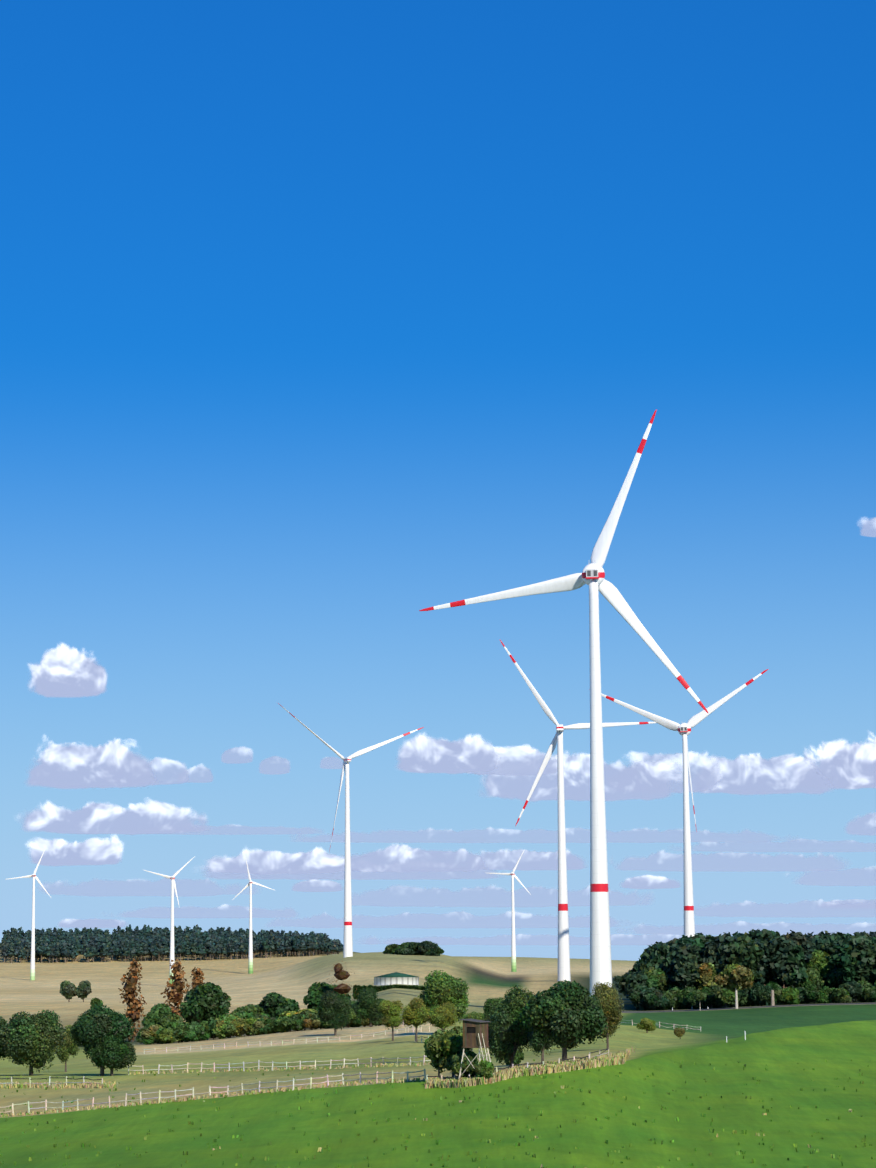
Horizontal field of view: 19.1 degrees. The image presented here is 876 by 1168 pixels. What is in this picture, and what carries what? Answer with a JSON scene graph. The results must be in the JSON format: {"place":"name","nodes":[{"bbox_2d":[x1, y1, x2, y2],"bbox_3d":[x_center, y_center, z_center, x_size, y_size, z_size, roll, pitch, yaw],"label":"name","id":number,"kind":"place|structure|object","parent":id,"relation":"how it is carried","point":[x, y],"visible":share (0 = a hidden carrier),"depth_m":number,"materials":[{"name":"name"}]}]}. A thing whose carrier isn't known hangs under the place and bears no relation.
{"place":"outdoors","nodes":[
{"label":"outdoors","id":0,"kind":"place"},
{"bbox_2d":[27,643,107,697],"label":"cloud","id":1,"kind":"structure","parent":0,"point":[62,670],"depth_m":16134.44,"materials":[{"name":"white"}]},
{"bbox_2d":[26,834,125,866],"bbox_3d":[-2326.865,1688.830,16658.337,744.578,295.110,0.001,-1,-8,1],"label":"cloud","id":2,"kind":"structure","parent":0,"point":[95,851],"depth_m":16653.99,"materials":[{"name":"white"}]},
{"bbox_2d":[26,735,155,789],"bbox_3d":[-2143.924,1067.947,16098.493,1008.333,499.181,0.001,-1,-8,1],"label":"cloud","id":3,"kind":"structure","parent":0,"point":[114,764],"depth_m":16088.26,"materials":[{"name":"white"}]},
{"bbox_2d":[59,919,126,927],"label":"cloud","id":4,"kind":"structure","parent":0,"point":[89,923],"depth_m":17222.50,"materials":[{"name":"white"}]},
{"bbox_2d":[17,798,208,834],"bbox_3d":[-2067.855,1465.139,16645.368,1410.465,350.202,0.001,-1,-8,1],"label":"cloud","id":5,"kind":"structure","parent":0,"point":[152,817],"depth_m":16639.45,"materials":[{"name":"white"}]},
{"bbox_2d":[108,757,189,788],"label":"cloud","id":6,"kind":"structure","parent":0,"point":[166,771],"depth_m":16115.07,"materials":[{"name":"white"}]},
{"bbox_2d":[39,877,259,896],"bbox_3d":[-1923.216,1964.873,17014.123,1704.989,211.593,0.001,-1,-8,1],"label":"cloud","id":7,"kind":"structure","parent":0,"point":[160,887],"depth_m":17010.75,"materials":[{"name":"white"}]},
{"bbox_2d":[103,903,296,918],"bbox_3d":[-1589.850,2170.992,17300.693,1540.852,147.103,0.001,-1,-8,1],"label":"cloud","id":8,"kind":"structure","parent":0,"point":[225,911],"depth_m":17297.32,"materials":[{"name":"white"}]},
{"bbox_2d":[187,764,213,782],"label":"cloud","id":9,"kind":"structure","parent":0,"point":[201,774],"depth_m":16148.55,"materials":[{"name":"white"}]},
{"bbox_2d":[221,746,253,763],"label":"cloud","id":10,"kind":"structure","parent":0,"point":[239,755],"depth_m":16201.19,"materials":[{"name":"white"}]},
{"bbox_2d":[157,824,340,834],"bbox_3d":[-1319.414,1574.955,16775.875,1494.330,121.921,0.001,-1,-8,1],"label":"cloud","id":11,"kind":"structure","parent":0,"point":[232,829],"depth_m":16771.37,"materials":[{"name":"white"}]},
{"bbox_2d":[203,842,344,874],"bbox_3d":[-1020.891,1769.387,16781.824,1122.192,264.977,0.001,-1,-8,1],"label":"cloud","id":12,"kind":"structure","parent":0,"point":[316,860],"depth_m":16777.68,"materials":[{"name":"white"}]},
{"bbox_2d":[259,756,290,774],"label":"cloud","id":13,"kind":"structure","parent":0,"point":[275,765],"depth_m":16227.25,"materials":[{"name":"white"}]},
{"bbox_2d":[292,879,341,891],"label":"cloud","id":14,"kind":"structure","parent":0,"point":[313,885],"depth_m":17188.37,"materials":[{"name":"white"}]},
{"bbox_2d":[320,756,342,768],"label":"cloud","id":15,"kind":"structure","parent":0,"point":[329,762],"depth_m":16262.75,"materials":[{"name":"white"}]},
{"bbox_2d":[188,865,502,879],"bbox_3d":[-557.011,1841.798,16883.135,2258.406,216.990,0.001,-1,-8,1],"label":"cloud","id":16,"kind":"structure","parent":0,"point":[476,874],"depth_m":16873.20,"materials":[{"name":"white"}]},
{"bbox_2d":[334,843,485,872],"bbox_3d":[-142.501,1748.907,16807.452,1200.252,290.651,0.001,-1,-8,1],"label":"cloud","id":17,"kind":"structure","parent":0,"point":[399,858],"depth_m":16801.45,"materials":[{"name":"white"}]},
{"bbox_2d":[0,950,875,1167],"bbox_3d":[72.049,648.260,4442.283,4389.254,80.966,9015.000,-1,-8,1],"label":"terrain","id":18,"kind":"structure","parent":0,"point":[809,1038],"depth_m":210.23,"materials":[{"name":"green plant"}]},
{"bbox_2d":[5,850,49,979],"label":"turbine","id":19,"kind":"object","parent":18,"relation":"on","point":[32,965],"visible":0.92,"depth_m":2782.41,"materials":[{"name":"white metal"}]},
{"bbox_2d":[0,1010,79,1075],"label":"trees","id":20,"kind":"object","parent":18,"relation":"on","point":[32,1041],"visible":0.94,"depth_m":298.98,"materials":[{"name":"green plant"}]},
{"bbox_2d":[0,1076,102,1084],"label":"paddock fence","id":21,"kind":"object","parent":18,"relation":"on","point":[49,1082],"visible":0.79,"depth_m":266.88,"materials":[{"name":"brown wood"}]},
{"bbox_2d":[69,1003,137,1075],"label":"tree","id":22,"kind":"object","parent":18,"relation":"on","point":[100,1033],"visible":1,"depth_m":288.36,"materials":[{"name":"green plant"}]},
{"bbox_2d":[144,856,194,983],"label":"turbine","id":23,"kind":"object","parent":18,"relation":"on","point":[173,884],"visible":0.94,"depth_m":2532.12,"materials":[{"name":"white metal"}]},
{"bbox_2d":[0,924,342,962],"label":"forest","id":24,"kind":"object","parent":18,"relation":"on","point":[127,944],"visible":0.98,"depth_m":3529.34,"materials":[{"name":"green plant"}]},
{"bbox_2d":[0,1069,425,1114],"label":"fence","id":25,"kind":"object","parent":18,"relation":"on","point":[193,1094],"visible":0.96,"depth_m":215.83,"materials":[{"name":"white wood"}]},
{"bbox_2d":[118,958,383,1044],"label":"hedge trees","id":26,"kind":"object","parent":18,"relation":"on","point":[203,1011],"visible":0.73,"depth_m":639.91,"materials":[{"name":"green plant"}]},
{"bbox_2d":[59,941,443,1007],"bbox_3d":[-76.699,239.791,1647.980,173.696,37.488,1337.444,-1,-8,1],"label":"bushes","id":27,"kind":"object","parent":18,"relation":"on","point":[68,990],"visible":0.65,"depth_m":1185.84,"materials":[{"name":"green plant"}]},
{"bbox_2d":[235,857,275,973],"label":"turbine","id":28,"kind":"object","parent":18,"relation":"on","point":[250,961],"visible":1,"depth_m":3052.68,"materials":[{"name":"white metal"}]},
{"bbox_2d":[128,1055,430,1074],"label":"fence","id":29,"kind":"object","parent":18,"relation":"on","point":[300,1065],"visible":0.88,"depth_m":290.26,"materials":[{"name":"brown wood"}]},
{"bbox_2d":[144,1027,417,1053],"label":"fence","id":30,"kind":"object","parent":18,"relation":"on","point":[271,1043],"visible":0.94,"depth_m":522.75,"materials":[{"name":"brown wood"}]},
{"bbox_2d":[278,703,423,957],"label":"turbine","id":31,"kind":"object","parent":18,"relation":"on","point":[348,946],"visible":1,"depth_m":2068.62,"materials":[{"name":"white metal"}]},
{"bbox_2d":[374,972,418,984],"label":"biogas tank","id":32,"kind":"object","parent":18,"relation":"on","point":[395,978],"visible":0.9,"depth_m":1098.71,"materials":[{"name":"white metal"}]},
{"bbox_2d":[317,961,503,1035],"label":"trees","id":33,"kind":"object","parent":18,"relation":"on","point":[335,1008],"visible":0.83,"depth_m":548.31,"materials":[{"name":"green plant"}]},
{"bbox_2d":[405,1025,429,1032],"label":"paddock fence","id":34,"kind":"object","parent":18,"relation":"on","point":[413,1029],"visible":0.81,"depth_m":529.66,"materials":[{"name":"white wood"}]},
{"bbox_2d":[378,997,457,1041],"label":"trees","id":35,"kind":"object","parent":18,"relation":"on","point":[416,1013],"visible":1,"depth_m":434.94,"materials":[{"name":"green plant"}]},
{"bbox_2d":[0,1047,875,1167],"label":"grass tufts","id":36,"kind":"object","parent":18,"relation":"on","point":[610,1059],"visible":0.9,"depth_m":203.88,"materials":[{"name":"green plant"}]},
{"bbox_2d":[424,1026,494,1078],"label":"bush","id":37,"kind":"object","parent":18,"relation":"on","point":[443,1049],"visible":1,"depth_m":202.37,"materials":[{"name":"green plant"}]},
{"bbox_2d":[458,1019,490,1079],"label":"hunting hide","id":38,"kind":"object","parent":18,"relation":"on","point":[475,1033],"visible":0.83,"depth_m":199.76,"materials":[{"name":"brown wood"}]},
{"bbox_2d":[426,1054,589,1079],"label":"fence hide","id":39,"kind":"object","parent":18,"relation":"on","point":[512,1065],"visible":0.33,"depth_m":204.12,"materials":[{"name":"brown wood"}]},
{"bbox_2d":[489,849,530,971],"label":"turbine","id":40,"kind":"object","parent":18,"relation":"on","point":[513,947],"visible":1,"depth_m":2803.61,"materials":[{"name":"white metal"}]},
{"bbox_2d":[504,1046,523,1065],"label":"bush","id":41,"kind":"object","parent":18,"relation":"on","point":[518,1057],"visible":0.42,"depth_m":225.97,"materials":[{"name":"green plant"}]},
{"bbox_2d":[485,981,623,1067],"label":"tree","id":42,"kind":"object","parent":18,"relation":"on","point":[509,1032],"visible":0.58,"depth_m":219.64,"materials":[{"name":"green plant"}]},
{"bbox_2d":[518,980,607,1060],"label":"tree","id":43,"kind":"object","parent":18,"relation":"on","point":[564,1015],"visible":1,"depth_m":213.77,"materials":[{"name":"green plant"}]},
{"bbox_2d":[419,409,707,997],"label":"turbine","id":44,"kind":"object","parent":18,"relation":"on","point":[592,575],"visible":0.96,"depth_m":830.60,"materials":[{"name":"white metal"}]},
{"bbox_2d":[500,640,655,980],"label":"turbine","id":45,"kind":"object","parent":18,"relation":"on","point":[563,953],"visible":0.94,"depth_m":1652.49,"materials":[{"name":"white metal"}]},
{"bbox_2d":[589,1048,608,1057],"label":"fence","id":46,"kind":"object","parent":18,"relation":"on","point":[601,1053],"visible":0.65,"depth_m":221.28,"materials":[{"name":"brown wood"}]},
{"bbox_2d":[619,1020,700,1031],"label":"fence","id":47,"kind":"object","parent":18,"relation":"on","point":[663,1026],"visible":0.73,"depth_m":555.34,"materials":[{"name":"white wood"}]},
{"bbox_2d":[636,1018,685,1038],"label":"field bushes","id":48,"kind":"object","parent":18,"relation":"on","point":[646,1024],"depth_m":459.32,"materials":[{"name":"green plant"}]},
{"bbox_2d":[589,669,767,936],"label":"turbine","id":49,"kind":"object","parent":18,"relation":"on","point":[683,730],"visible":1,"depth_m":1463.84,"materials":[{"name":"white metal"}]},
{"bbox_2d":[693,963,774,1009],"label":"trees","id":50,"kind":"object","parent":18,"relation":"on","point":[735,978],"visible":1,"depth_m":855.87,"materials":[{"name":"green plant"}]},
{"bbox_2d":[612,928,875,1010],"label":"forest","id":51,"kind":"object","parent":18,"relation":"on","point":[819,968],"visible":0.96,"depth_m":884.87,"materials":[{"name":"green plant"}]},
{"bbox_2d":[0,0,875,960],"label":"sky","id":52,"kind":"structure","parent":0,"point":[325,325],"materials":[{"name":"blue"}]},
{"bbox_2d":[396,734,499,774],"bbox_3d":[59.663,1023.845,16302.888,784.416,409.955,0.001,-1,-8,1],"label":"cloud","id":53,"kind":"structure","parent":0,"point":[420,753],"depth_m":16295.00,"materials":[{"name":"white"}]},
{"bbox_2d":[267,911,636,928],"bbox_3d":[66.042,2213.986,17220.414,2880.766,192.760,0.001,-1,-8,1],"label":"cloud","id":54,"kind":"structure","parent":0,"point":[457,919],"depth_m":17218.78,"materials":[{"name":"white"}]},
{"bbox_2d":[315,879,653,907],"bbox_3d":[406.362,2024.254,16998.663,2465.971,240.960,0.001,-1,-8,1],"label":"cloud","id":55,"kind":"structure","parent":0,"point":[403,896],"depth_m":16997.44,"materials":[{"name":"white"}]},
{"bbox_2d":[466,734,556,775],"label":"cloud","id":56,"kind":"structure","parent":0,"point":[517,760],"depth_m":16319.14,"materials":[{"name":"white"}]},
{"bbox_2d":[465,849,586,871],"bbox_3d":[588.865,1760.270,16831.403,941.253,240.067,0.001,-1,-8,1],"label":"cloud","id":57,"kind":"structure","parent":0,"point":[505,860],"depth_m":16826.91,"materials":[{"name":"white"}]},
{"bbox_2d":[356,934,715,944],"bbox_3d":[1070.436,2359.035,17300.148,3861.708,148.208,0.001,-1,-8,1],"label":"cloud","id":58,"kind":"structure","parent":0,"point":[615,939],"depth_m":17307.92,"materials":[{"name":"white"}]},
{"bbox_2d":[287,827,800,842],"bbox_3d":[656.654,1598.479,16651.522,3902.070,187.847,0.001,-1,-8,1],"label":"cloud","id":59,"kind":"structure","parent":0,"point":[502,835],"depth_m":16650.52,"materials":[{"name":"white"}]},
{"bbox_2d":[477,750,682,801],"bbox_3d":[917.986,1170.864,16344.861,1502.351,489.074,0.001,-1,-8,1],"label":"cloud","id":60,"kind":"structure","parent":0,"point":[643,780],"depth_m":16334.10,"materials":[{"name":"white"}]},
{"bbox_2d":[621,874,680,888],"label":"cloud","id":61,"kind":"structure","parent":0,"point":[646,881],"depth_m":17068.49,"materials":[{"name":"white"}]},
{"bbox_2d":[624,751,723,795],"bbox_3d":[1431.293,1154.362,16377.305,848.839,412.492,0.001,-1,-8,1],"label":"cloud","id":62,"kind":"structure","parent":0,"point":[705,774],"depth_m":16371.79,"materials":[{"name":"white"}]},
{"bbox_2d":[610,850,851,871],"bbox_3d":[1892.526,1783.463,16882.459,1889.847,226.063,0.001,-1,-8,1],"label":"cloud","id":63,"kind":"structure","parent":0,"point":[660,860],"depth_m":16878.18,"materials":[{"name":"white"}]},
{"bbox_2d":[620,920,875,934],"bbox_3d":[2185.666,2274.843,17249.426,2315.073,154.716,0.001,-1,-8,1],"label":"cloud","id":64,"kind":"structure","parent":0,"point":[781,928],"depth_m":17249.36,"materials":[{"name":"white"}]},
{"bbox_2d":[621,1002,875,1012],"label":"road","id":65,"kind":"structure","parent":0,"point":[748,1007],"depth_m":860.30,"materials":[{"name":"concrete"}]},
{"bbox_2d":[699,752,832,795],"bbox_3d":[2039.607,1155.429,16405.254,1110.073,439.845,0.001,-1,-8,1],"label":"cloud","id":66,"kind":"structure","parent":0,"point":[750,774],"depth_m":16395.46,"materials":[{"name":"white"}]},
{"bbox_2d":[669,839,875,852],"bbox_3d":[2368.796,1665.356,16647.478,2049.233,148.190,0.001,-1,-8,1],"label":"cloud","id":67,"kind":"structure","parent":0,"point":[805,845],"depth_m":16647.80,"materials":[{"name":"white"}]},
{"bbox_2d":[694,900,875,917],"bbox_3d":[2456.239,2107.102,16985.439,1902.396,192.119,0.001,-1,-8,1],"label":"cloud","id":68,"kind":"structure","parent":0,"point":[817,908],"depth_m":16985.50,"materials":[{"name":"white"}]},
{"bbox_2d":[787,866,875,885],"bbox_3d":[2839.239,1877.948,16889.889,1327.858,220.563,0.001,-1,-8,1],"label":"cloud","id":69,"kind":"structure","parent":0,"point":[859,877],"depth_m":16890.05,"materials":[{"name":"white"}]},
{"bbox_2d":[802,731,875,789],"bbox_3d":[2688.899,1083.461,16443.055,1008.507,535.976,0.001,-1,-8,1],"label":"cloud","id":70,"kind":"structure","parent":0,"point":[843,764],"depth_m":16438.40,"materials":[{"name":"white"}]},
{"bbox_2d":[829,899,875,903],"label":"cloud","id":71,"kind":"structure","parent":0,"point":[854,901],"depth_m":17064.03,"materials":[{"name":"white"}]},
{"bbox_2d":[845,813,875,835],"bbox_3d":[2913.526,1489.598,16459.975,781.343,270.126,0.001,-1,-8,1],"label":"cloud","id":72,"kind":"structure","parent":0,"point":[865,825],"depth_m":16458.47,"materials":[{"name":"white"}]},
{"bbox_2d":[855,517,875,536],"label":"cloud","id":73,"kind":"structure","parent":0,"point":[868,527],"depth_m":16774.19,"materials":[{"name":"white"}]}
]}

